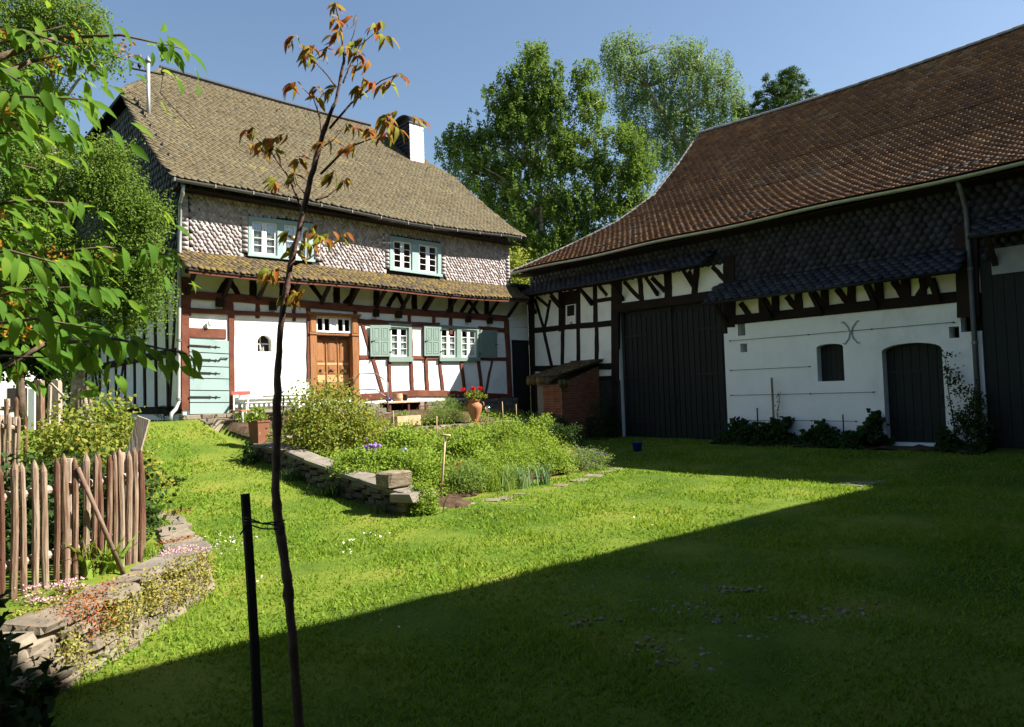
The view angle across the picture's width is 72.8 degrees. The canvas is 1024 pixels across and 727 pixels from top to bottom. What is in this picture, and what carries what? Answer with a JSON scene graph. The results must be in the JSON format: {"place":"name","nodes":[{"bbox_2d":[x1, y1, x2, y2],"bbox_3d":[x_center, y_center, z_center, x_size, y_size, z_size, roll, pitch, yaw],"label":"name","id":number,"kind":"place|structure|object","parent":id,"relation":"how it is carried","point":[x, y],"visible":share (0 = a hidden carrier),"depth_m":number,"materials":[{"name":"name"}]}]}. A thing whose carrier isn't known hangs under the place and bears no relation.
{"place":"outdoors","nodes":[
{"label":"outdoors","id":0,"kind":"place"},
{"bbox_2d":[201,412,388,431],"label":"path","id":1,"kind":"structure","parent":0,"point":[219,423],"depth_m":16.62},
{"bbox_2d":[237,386,314,417],"bbox_3d":[-6.059,1.007,17.988,1.900,0.821,0.495,0,-3,-43],"label":"garden bench","id":2,"kind":"object","parent":1,"relation":"on","point":[269,390],"visible":0.45,"depth_m":17.88,"materials":[{"name":"green paint"}]},
{"bbox_2d":[214,408,608,497],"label":"garden soil","id":3,"kind":"structure","parent":0,"point":[234,425],"depth_m":16.33,"materials":[{"name":"soil"}]},
{"bbox_2d":[259,370,389,460],"bbox_3d":[-3.664,1.008,13.989,2.052,1.764,2.535,-3,-3,27],"label":"rose bush","id":4,"kind":"object","parent":3,"relation":"on","point":[311,434],"visible":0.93,"depth_m":13.65,"materials":[{"name":"green plant"}]},
{"bbox_2d":[322,446,392,479],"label":"perennial plant","id":5,"kind":"object","parent":3,"relation":"on","point":[360,456],"visible":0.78,"depth_m":11.65,"materials":[{"name":"green plant"}]},
{"bbox_2d":[357,440,413,472],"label":"perennial plant","id":6,"kind":"object","parent":3,"relation":"on","point":[391,455],"visible":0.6,"depth_m":12.01,"materials":[{"name":"green plant"}]},
{"bbox_2d":[391,415,420,425],"bbox_3d":[-2.681,1.458,17.569,0.713,0.280,0.300,0,-3,-43],"label":"wooden trough","id":7,"kind":"object","parent":3,"relation":"on","point":[406,418],"visible":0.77,"depth_m":17.41,"materials":[{"name":"brown wood"}]},
{"bbox_2d":[268,408,548,435],"bbox_3d":[-2.276,1.702,18.102,8.922,0.848,1.394,0,-3,-43],"label":"terrace ground cover","id":8,"kind":"object","parent":3,"relation":"on","point":[482,415],"visible":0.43,"depth_m":18.86,"materials":[{"name":"green plant"}]},
{"bbox_2d":[377,420,441,454],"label":"perennial plant","id":9,"kind":"object","parent":3,"relation":"on","point":[412,438],"visible":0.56,"depth_m":14.07,"materials":[{"name":"green plant"}]},
{"bbox_2d":[269,417,557,442],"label":"terrace wall","id":10,"kind":"structure","parent":3,"relation":"on","point":[527,421],"depth_m":18.18,"materials":[{"name":"stone"}]},
{"bbox_2d":[460,386,487,423],"bbox_3d":[-0.989,1.094,18.278,0.756,1.002,0.452,-2,-2,0],"label":"terracotta urn","id":11,"kind":"object","parent":10,"relation":"on","point":[474,406],"visible":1,"depth_m":18.18,"materials":[{"name":"orange ceramic"}]},
{"bbox_2d":[393,445,452,486],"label":"perennial plant","id":12,"kind":"object","parent":3,"relation":"on","point":[421,466],"visible":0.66,"depth_m":11.93,"materials":[{"name":"green plant"}]},
{"bbox_2d":[271,417,596,496],"bbox_3d":[-0.923,1.839,14.762,6.578,1.130,5.022,0,-3,-43],"label":"bed ground cover","id":13,"kind":"object","parent":3,"relation":"on","point":[323,453],"visible":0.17,"depth_m":13.70,"materials":[{"name":"green plant"}]},
{"bbox_2d":[421,395,466,424],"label":"fennel plant","id":14,"kind":"object","parent":3,"relation":"on","point":[434,412],"visible":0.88,"depth_m":18.29,"materials":[{"name":"green plant"}]},
{"bbox_2d":[440,434,450,496],"bbox_3d":[-1.143,1.797,11.563,0.285,1.253,0.061,-2,-2,6],"label":"spade","id":15,"kind":"object","parent":3,"relation":"on","point":[443,461],"visible":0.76,"depth_m":11.55,"materials":[{"name":"brown wood"}]},
{"bbox_2d":[436,495,471,507],"bbox_3d":[-1.006,2.218,11.179,0.834,0.212,0.847,0,-3,-42],"label":"soil heap","id":16,"kind":"object","parent":3,"relation":"on","point":[454,501],"visible":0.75,"depth_m":10.99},
{"bbox_2d":[429,424,498,462],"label":"perennial plant","id":17,"kind":"object","parent":3,"relation":"on","point":[461,442],"visible":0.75,"depth_m":13.78,"materials":[{"name":"green plant"}]},
{"bbox_2d":[434,454,501,493],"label":"perennial plant","id":18,"kind":"object","parent":3,"relation":"on","point":[461,475],"visible":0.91,"depth_m":11.91,"materials":[{"name":"green plant"}]},
{"bbox_2d":[444,463,528,493],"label":"plant","id":19,"kind":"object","parent":3,"relation":"on","point":[497,487],"depth_m":12.22,"materials":[{"name":"green plant"}]},
{"bbox_2d":[469,445,519,485],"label":"perennial plant","id":20,"kind":"object","parent":3,"relation":"on","point":[488,457],"visible":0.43,"depth_m":12.72,"materials":[{"name":"green plant"}]},
{"bbox_2d":[492,462,514,491],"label":"iris plant","id":21,"kind":"object","parent":3,"relation":"on","point":[503,472],"visible":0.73,"depth_m":12.44,"materials":[{"name":"green plant"}]},
{"bbox_2d":[475,413,536,455],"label":"perennial plant","id":22,"kind":"object","parent":3,"relation":"on","point":[513,426],"visible":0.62,"depth_m":15.07,"materials":[{"name":"green plant"}]},
{"bbox_2d":[497,436,540,472],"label":"perennial plant","id":23,"kind":"object","parent":3,"relation":"on","point":[524,454],"visible":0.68,"depth_m":13.96,"materials":[{"name":"green plant"}]},
{"bbox_2d":[489,435,563,462],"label":"tall grass","id":24,"kind":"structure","parent":3,"relation":"on","point":[535,443],"depth_m":14.63,"materials":[{"name":"green plant"}]},
{"bbox_2d":[514,422,567,456],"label":"perennial plant","id":25,"kind":"object","parent":3,"relation":"on","point":[539,436],"visible":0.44,"depth_m":15.45,"materials":[{"name":"green plant"}]},
{"bbox_2d":[524,412,561,433],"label":"perennial plant","id":26,"kind":"object","parent":3,"relation":"on","point":[544,421],"visible":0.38,"depth_m":17.47,"materials":[{"name":"green plant"}]},
{"bbox_2d":[532,442,579,474],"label":"perennial plant","id":27,"kind":"object","parent":3,"relation":"on","point":[560,463],"visible":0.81,"depth_m":14.51,"materials":[{"name":"green plant"}]},
{"bbox_2d":[541,422,588,445],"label":"dark plant","id":28,"kind":"object","parent":3,"relation":"on","point":[571,433],"visible":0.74,"depth_m":16.93,"materials":[{"name":"green plant"}]},
{"bbox_2d":[569,445,614,472],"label":"catmint plant","id":29,"kind":"object","parent":3,"relation":"on","point":[586,461],"visible":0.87,"depth_m":15.43,"materials":[{"name":"green plant"}]},
{"bbox_2d":[0,406,1023,726],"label":"lawn","id":30,"kind":"structure","parent":0,"point":[722,648],"depth_m":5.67,"materials":[{"name":"plant"}]},
{"bbox_2d":[0,396,18,461],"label":"picket fence","id":31,"kind":"object","parent":30,"relation":"on","point":[6,408],"visible":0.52,"depth_m":11.69,"materials":[{"name":"brown wood"}]},
{"bbox_2d":[0,413,27,484],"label":"picket fence","id":32,"kind":"object","parent":30,"relation":"on","point":[12,426],"visible":0.59,"depth_m":10.04,"materials":[{"name":"grey wood"}]},
{"bbox_2d":[6,673,47,720],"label":"dark shrub","id":33,"kind":"object","parent":30,"relation":"on","point":[26,698],"visible":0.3,"depth_m":4.05,"materials":[{"name":"green plant"}]},
{"bbox_2d":[0,222,54,383],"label":"broadleaf tree","id":34,"kind":"object","parent":30,"relation":"on","point":[3,360],"visible":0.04,"depth_m":22.24,"materials":[{"name":"green plant"}]},
{"bbox_2d":[0,358,57,416],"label":"neighbour house","id":35,"kind":"structure","parent":30,"relation":"on","point":[7,390],"depth_m":38.34,"materials":[{"name":"white paint"}]},
{"bbox_2d":[28,388,35,429],"bbox_3d":[-6.842,0.649,9.901,0.090,0.590,0.030,-3,-4,0],"label":"white board","id":36,"kind":"object","parent":30,"relation":"on","point":[31,405],"visible":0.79,"depth_m":9.89,"materials":[{"name":"paint"}]},
{"bbox_2d":[0,238,70,417],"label":"broadleaf tree","id":37,"kind":"object","parent":30,"relation":"on","point":[38,375],"visible":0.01,"depth_m":26.42,"materials":[{"name":"green plant"}]},
{"bbox_2d":[0,559,73,726],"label":"dark shrub","id":38,"kind":"object","parent":30,"relation":"on","point":[44,702],"visible":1,"depth_m":3.24,"materials":[{"name":"green plant"}]},
{"bbox_2d":[34,380,44,434],"bbox_3d":[-6.935,0.642,10.202,0.095,0.811,0.090,-3,-4,0],"label":"gate post","id":39,"kind":"object","parent":30,"relation":"on","point":[40,406],"visible":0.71,"depth_m":10.17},
{"bbox_2d":[0,114,86,417],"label":"broadleaf tree","id":40,"kind":"object","parent":30,"relation":"on","point":[20,393],"visible":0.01,"depth_m":29.92,"materials":[{"name":"green plant"}]},
{"bbox_2d":[13,577,93,607],"bbox_3d":[-3.373,1.677,5.133,0.356,0.140,0.540,-3,-3,27],"label":"pink stonecrop","id":41,"kind":"object","parent":30,"relation":"on","point":[71,586],"visible":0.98,"depth_m":5.11,"materials":[{"name":"plant"}]},
{"bbox_2d":[52,380,62,431],"bbox_3d":[-7.530,0.702,11.501,0.110,0.872,0.100,-3,-4,0],"label":"gate post","id":42,"kind":"object","parent":30,"relation":"on","point":[56,395],"visible":0.57,"depth_m":11.46,"materials":[{"name":"grey wood"}]},
{"bbox_2d":[5,392,124,502],"bbox_3d":[-5.171,1.161,8.163,1.389,1.652,1.334,-1,-2,-19],"label":"garden shrub","id":43,"kind":"object","parent":30,"relation":"on","point":[52,438],"visible":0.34,"depth_m":8.06,"materials":[{"name":"green plant"}]},
{"bbox_2d":[0,447,142,599],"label":"picket fence","id":44,"kind":"object","parent":30,"relation":"on","point":[124,497],"visible":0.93,"depth_m":5.58,"materials":[{"name":"brown wood"}]},
{"bbox_2d":[0,440,153,570],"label":"garden plant","id":45,"kind":"object","parent":30,"relation":"on","point":[28,508],"visible":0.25,"depth_m":6.25,"materials":[{"name":"green plant"}]},
{"bbox_2d":[51,536,124,578],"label":"lily plant","id":46,"kind":"object","parent":30,"relation":"on","point":[89,569],"visible":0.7,"depth_m":5.71,"materials":[{"name":"green plant"}]},
{"bbox_2d":[0,0,182,424],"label":"birch tree","id":47,"kind":"object","parent":30,"relation":"on","point":[120,197],"visible":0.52,"depth_m":15.34,"materials":[{"name":"green plant"}]},
{"bbox_2d":[76,467,125,574],"bbox_3d":[-3.411,1.329,5.780,0.039,0.971,0.395,-3,-3,33],"label":"leaning pole","id":48,"kind":"object","parent":30,"relation":"on","point":[101,523],"visible":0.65,"depth_m":5.77,"materials":[{"name":"wood"}]},
{"bbox_2d":[0,1,207,417],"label":"broadleaf tree","id":49,"kind":"object","parent":30,"relation":"on","point":[81,354],"visible":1,"depth_m":3.70,"materials":[{"name":"green plant"}]},
{"bbox_2d":[61,533,151,576],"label":"lily plant","id":50,"kind":"object","parent":30,"relation":"on","point":[108,563],"visible":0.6,"depth_m":5.87,"materials":[{"name":"green plant"}]},
{"bbox_2d":[0,511,214,717],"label":"retaining wall","id":51,"kind":"structure","parent":30,"relation":"on","point":[38,639],"depth_m":4.91,"materials":[{"name":"stone"}]},
{"bbox_2d":[1,597,79,619],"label":"yellow stonecrop","id":52,"kind":"object","parent":51,"relation":"on","point":[20,611],"visible":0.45,"depth_m":4.75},
{"bbox_2d":[29,570,139,628],"bbox_3d":[-3.075,1.688,5.034,0.446,0.103,1.364,-2,-2,-6],"label":"red stonecrop","id":53,"kind":"object","parent":51,"relation":"on","point":[83,597],"visible":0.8,"depth_m":4.96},
{"bbox_2d":[47,622,138,685],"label":"wall creeper","id":54,"kind":"object","parent":51,"relation":"attached to","point":[70,647],"depth_m":4.55,"materials":[{"name":"plant"}]},
{"bbox_2d":[59,577,129,643],"bbox_3d":[-2.893,1.726,4.755,0.298,0.470,0.527,-2,-2,8],"label":"red stonecrop","id":55,"kind":"object","parent":51,"relation":"on","point":[99,609],"visible":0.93,"depth_m":4.76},
{"bbox_2d":[91,576,152,643],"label":"wall creeper","id":56,"kind":"object","parent":51,"relation":"attached to","point":[122,620],"depth_m":5.06,"materials":[{"name":"plant"}]},
{"bbox_2d":[132,564,171,619],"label":"wall creeper","id":57,"kind":"object","parent":51,"relation":"attached to","point":[154,595],"depth_m":5.45,"materials":[{"name":"plant"}]},
{"bbox_2d":[146,494,176,531],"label":"weed clump","id":58,"kind":"object","parent":51,"relation":"on","point":[160,506],"visible":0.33,"depth_m":8.38,"materials":[{"name":"green plant"}]},
{"bbox_2d":[157,538,221,617],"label":"wall creeper","id":59,"kind":"object","parent":51,"relation":"attached to","point":[202,572],"depth_m":5.99,"materials":[{"name":"plant"}]},
{"bbox_2d":[19,441,201,554],"bbox_3d":[-4.204,1.357,7.218,1.906,1.096,1.024,0,-3,-43],"label":"garden plant","id":60,"kind":"object","parent":30,"relation":"on","point":[153,511],"visible":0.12,"depth_m":7.35,"materials":[{"name":"green plant"}]},
{"bbox_2d":[77,384,145,551],"bbox_3d":[-6.523,1.185,10.954,0.214,2.014,10.776,0,-3,-34],"label":"picket fence","id":61,"kind":"object","parent":30,"relation":"on","point":[87,401],"visible":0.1,"depth_m":12.20,"materials":[{"name":"brown wood"}]},
{"bbox_2d":[125,416,149,461],"bbox_3d":[-3.633,0.742,6.740,0.125,0.456,0.030,13,-5,1],"label":"leaning board","id":62,"kind":"object","parent":61,"relation":"attached to","point":[139,432],"visible":0.71,"depth_m":6.73,"materials":[{"name":"grey wood"}]},
{"bbox_2d":[72,379,174,503],"bbox_3d":[-5.129,1.041,9.014,1.223,1.968,1.348,0,-3,-43],"label":"garden shrub","id":63,"kind":"object","parent":30,"relation":"on","point":[129,420],"visible":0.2,"depth_m":8.98,"materials":[{"name":"green plant"}]},
{"bbox_2d":[76,565,223,679],"bbox_3d":[-2.925,2.106,5.947,0.440,0.223,2.820,-2,-2,-4],"label":"ivy tuft","id":64,"kind":"object","parent":30,"relation":"on","point":[106,665],"visible":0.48,"depth_m":4.92,"materials":[{"name":"green plant"}]},
{"bbox_2d":[143,540,170,559],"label":"grass tuft","id":65,"kind":"object","parent":30,"relation":"on","point":[146,552],"visible":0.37,"depth_m":6.47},
{"bbox_2d":[230,391,257,421],"bbox_3d":[-6.357,1.047,16.557,0.420,0.782,0.500,-4,-3,38],"label":"garden chair","id":66,"kind":"object","parent":30,"relation":"on","point":[234,393],"visible":0.65,"depth_m":16.54,"materials":[{"name":"red paint"}]},
{"bbox_2d":[240,439,262,463],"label":"dark plant","id":67,"kind":"object","parent":30,"relation":"on","point":[252,457],"visible":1,"depth_m":13.48,"materials":[{"name":"green plant"}]},
{"bbox_2d":[247,420,269,443],"bbox_3d":[-5.345,1.452,14.670,0.330,0.500,0.330,-3,-3,30],"label":"planter","id":68,"kind":"object","parent":30,"relation":"on","point":[257,427],"visible":0.86,"depth_m":14.56,"materials":[{"name":"ceramic"}]},
{"bbox_2d":[241,404,268,421],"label":"potted plant","id":69,"kind":"object","parent":68,"relation":"in","point":[260,414],"visible":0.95,"depth_m":14.63,"materials":[{"name":"green plant"}]},
{"bbox_2d":[239,493,284,726],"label":"wooden stake","id":70,"kind":"object","parent":30,"relation":"on","point":[247,532],"visible":1,"depth_m":3.93,"materials":[{"name":"black wood"}]},
{"bbox_2d":[33,30,529,426],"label":"timber frame house","id":71,"kind":"structure","parent":30,"relation":"on","point":[411,292],"depth_m":20.27,"materials":[{"name":"white paint"}]},
{"bbox_2d":[189,338,228,413],"bbox_3d":[-7.490,0.324,17.194,0.975,1.870,0.116,0,-3,-43],"label":"plank door","id":72,"kind":"structure","parent":71,"relation":"in","point":[210,395],"depth_m":17.21,"materials":[{"name":"teal paint"}]},
{"bbox_2d":[248,216,314,261],"bbox_3d":[-6.218,-3.339,18.717,1.894,1.117,0.195,0,-3,-43],"label":"window","id":73,"kind":"structure","parent":71,"relation":"in","point":[263,233],"depth_m":18.56,"materials":[{"name":"white paint"}]},
{"bbox_2d":[307,311,360,403],"bbox_3d":[-5.034,-0.139,19.646,1.640,2.555,0.335,0,-3,-43],"label":"front door","id":74,"kind":"structure","parent":71,"relation":"in","point":[329,356],"depth_m":19.74,"materials":[{"name":"brown wood"}]},
{"bbox_2d":[388,323,412,361],"bbox_3d":[-3.421,-0.635,21.144,0.883,1.176,0.195,0,-3,-43],"label":"window","id":75,"kind":"structure","parent":71,"relation":"in","point":[401,344],"depth_m":21.16,"materials":[{"name":"green paint"}]},
{"bbox_2d":[389,236,442,276],"bbox_3d":[-3.027,-3.326,21.704,2.001,1.096,0.195,0,-3,-43],"label":"window","id":76,"kind":"structure","parent":71,"relation":"in","point":[414,245],"depth_m":21.66,"materials":[{"name":"white paint"}]},
{"bbox_2d":[439,325,480,360],"bbox_3d":[-1.744,-0.650,22.716,1.714,1.165,0.195,0,-3,-43],"label":"window","id":77,"kind":"structure","parent":71,"relation":"in","point":[455,347],"depth_m":22.68,"materials":[{"name":"white paint"}]},
{"bbox_2d":[269,465,307,481],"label":"weed clump","id":78,"kind":"object","parent":30,"relation":"on","point":[294,474],"visible":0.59,"depth_m":12.43,"materials":[{"name":"green plant"}]},
{"bbox_2d":[305,480,361,498],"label":"weed clump","id":79,"kind":"object","parent":30,"relation":"on","point":[329,492],"visible":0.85,"depth_m":11.40,"materials":[{"name":"green plant"}]},
{"bbox_2d":[239,2,430,726],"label":"walnut sapling","id":80,"kind":"object","parent":30,"relation":"on","point":[285,299],"visible":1,"depth_m":4.01,"materials":[{"name":"brown plant"}]},
{"bbox_2d":[250,442,422,515],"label":"garden wall","id":81,"kind":"structure","parent":30,"relation":"on","point":[314,465],"depth_m":11.66,"materials":[{"name":"stone"}]},
{"bbox_2d":[375,470,411,487],"bbox_3d":[-1.808,1.752,10.519,0.415,0.242,0.440,-4,-3,44],"label":"stone block","id":82,"kind":"object","parent":81,"relation":"on","point":[394,479],"depth_m":10.39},
{"bbox_2d":[390,490,435,502],"bbox_3d":[-1.464,1.970,10.375,0.442,0.154,0.682,-4,-3,35],"label":"corner stone","id":83,"kind":"object","parent":81,"relation":"on","point":[407,497],"visible":0.74,"depth_m":10.13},
{"bbox_2d":[380,401,427,412],"bbox_3d":[-3.130,1.284,20.247,1.391,0.353,0.440,0,-3,-43],"label":"potting table","id":84,"kind":"object","parent":30,"relation":"on","point":[403,405],"visible":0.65,"depth_m":20.32,"materials":[{"name":"brown wood"}]},
{"bbox_2d":[405,477,444,516],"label":"bush","id":85,"kind":"object","parent":30,"relation":"on","point":[423,507],"visible":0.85,"depth_m":10.26,"materials":[{"name":"green plant"}]},
{"bbox_2d":[510,461,533,488],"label":"iris plant","id":86,"kind":"object","parent":30,"relation":"on","point":[521,480],"visible":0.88,"depth_m":12.64,"materials":[{"name":"green plant"}]},
{"bbox_2d":[510,283,535,416],"bbox_3d":[0.305,-0.211,24.722,0.986,5.200,0.420,0,-3,-43],"label":"boarded link","id":87,"kind":"object","parent":30,"relation":"on","point":[520,328],"visible":0.56,"depth_m":24.77,"materials":[{"name":"black paint"}]},
{"bbox_2d":[509,246,536,284],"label":"hazel bush","id":88,"kind":"object","parent":30,"relation":"on","point":[516,261],"visible":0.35,"depth_m":29.88,"materials":[{"name":"green plant"}]},
{"bbox_2d":[526,457,555,485],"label":"iris plant","id":89,"kind":"object","parent":30,"relation":"on","point":[546,478],"visible":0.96,"depth_m":13.05,"materials":[{"name":"green plant"}]},
{"bbox_2d":[433,36,659,262],"bbox_3d":[1.753,-6.468,33.519,10.990,18.837,3.964,-2,-2,0],"label":"birch tree","id":90,"kind":"object","parent":30,"relation":"on","point":[519,212],"visible":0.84,"depth_m":32.95,"materials":[{"name":"green plant"}]},
{"bbox_2d":[526,359,602,438],"bbox_3d":[1.767,1.201,22.296,2.305,2.690,1.424,0,-3,-43],"label":"brick oven","id":91,"kind":"object","parent":30,"relation":"on","point":[569,391],"visible":0.85,"depth_m":21.96,"materials":[{"name":"brick"}]},
{"bbox_2d":[580,395,621,439],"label":"ivy shrub","id":92,"kind":"object","parent":30,"relation":"on","point":[599,425],"visible":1,"depth_m":21.63,"materials":[{"name":"green plant"}]},
{"bbox_2d":[593,25,753,195],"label":"birch tree","id":93,"kind":"object","parent":30,"relation":"on","point":[672,119],"visible":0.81,"depth_m":40.37,"materials":[{"name":"green plant"}]},
{"bbox_2d":[562,572,894,671],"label":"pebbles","id":94,"kind":"object","parent":30,"relation":"on","point":[719,615],"visible":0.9,"depth_m":5.33,"materials":[{"name":"stone"}]},
{"bbox_2d":[510,23,1023,448],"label":"barn","id":95,"kind":"structure","parent":30,"relation":"on","point":[852,252],"depth_m":18.45,"materials":[{"name":"tile"}]},
{"bbox_2d":[566,304,575,329],"bbox_3d":[2.008,-1.581,23.617,0.055,0.841,0.497,0,-3,-43],"label":"window","id":96,"kind":"structure","parent":95,"relation":"in","point":[570,309],"depth_m":23.60,"materials":[{"name":"white paint"}]},
{"bbox_2d":[886,343,945,442],"bbox_3d":[9.398,0.685,16.110,0.121,2.320,1.293,0,-3,-43],"label":"barn door","id":97,"kind":"structure","parent":95,"relation":"in","point":[914,388],"depth_m":16.14,"materials":[{"name":"black wood"}]},
{"bbox_2d":[732,65,819,117],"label":"conifer tree","id":98,"kind":"object","parent":30,"relation":"on","point":[788,95],"visible":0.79,"depth_m":40.44,"materials":[{"name":"green plant"}]},
{"bbox_2d":[714,440,977,453],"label":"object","id":99,"kind":"structure","parent":30,"relation":"on","point":[921,447],"depth_m":15.45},
{"bbox_2d":[720,416,752,440],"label":"perennial plant","id":100,"kind":"object","parent":99,"relation":"on","point":[736,425],"visible":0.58,"depth_m":18.50,"materials":[{"name":"green plant"}]},
{"bbox_2d":[755,416,795,442],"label":"perennial plant","id":101,"kind":"object","parent":99,"relation":"on","point":[776,429],"visible":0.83,"depth_m":17.52,"materials":[{"name":"green plant"}]},
{"bbox_2d":[797,419,834,443],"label":"perennial plant","id":102,"kind":"object","parent":99,"relation":"on","point":[804,432],"visible":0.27,"depth_m":16.93,"materials":[{"name":"green plant"}]},
{"bbox_2d":[710,421,995,454],"bbox_3d":[7.700,1.724,16.552,1.059,0.648,6.254,0,-3,-43],"label":"barn ground cover","id":103,"kind":"object","parent":99,"relation":"on","point":[945,440],"visible":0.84,"depth_m":16.52,"materials":[{"name":"green plant"}]},
{"bbox_2d":[843,408,895,446],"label":"perennial plant","id":104,"kind":"object","parent":99,"relation":"on","point":[869,429],"visible":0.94,"depth_m":15.87,"materials":[{"name":"green plant"}]},
{"bbox_2d":[925,349,969,437],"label":"climbing rose","id":105,"kind":"object","parent":99,"relation":"on","point":[946,368],"visible":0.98,"depth_m":15.10,"materials":[{"name":"green plant"}]},
{"bbox_2d":[947,379,1000,448],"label":"bush","id":106,"kind":"object","parent":99,"relation":"on","point":[965,428],"visible":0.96,"depth_m":14.61,"materials":[{"name":"green plant"}]},
{"bbox_2d":[0,0,1023,409],"label":"sky","id":107,"kind":"structure","parent":0,"point":[449,49],"materials":[{"name":"blue"}]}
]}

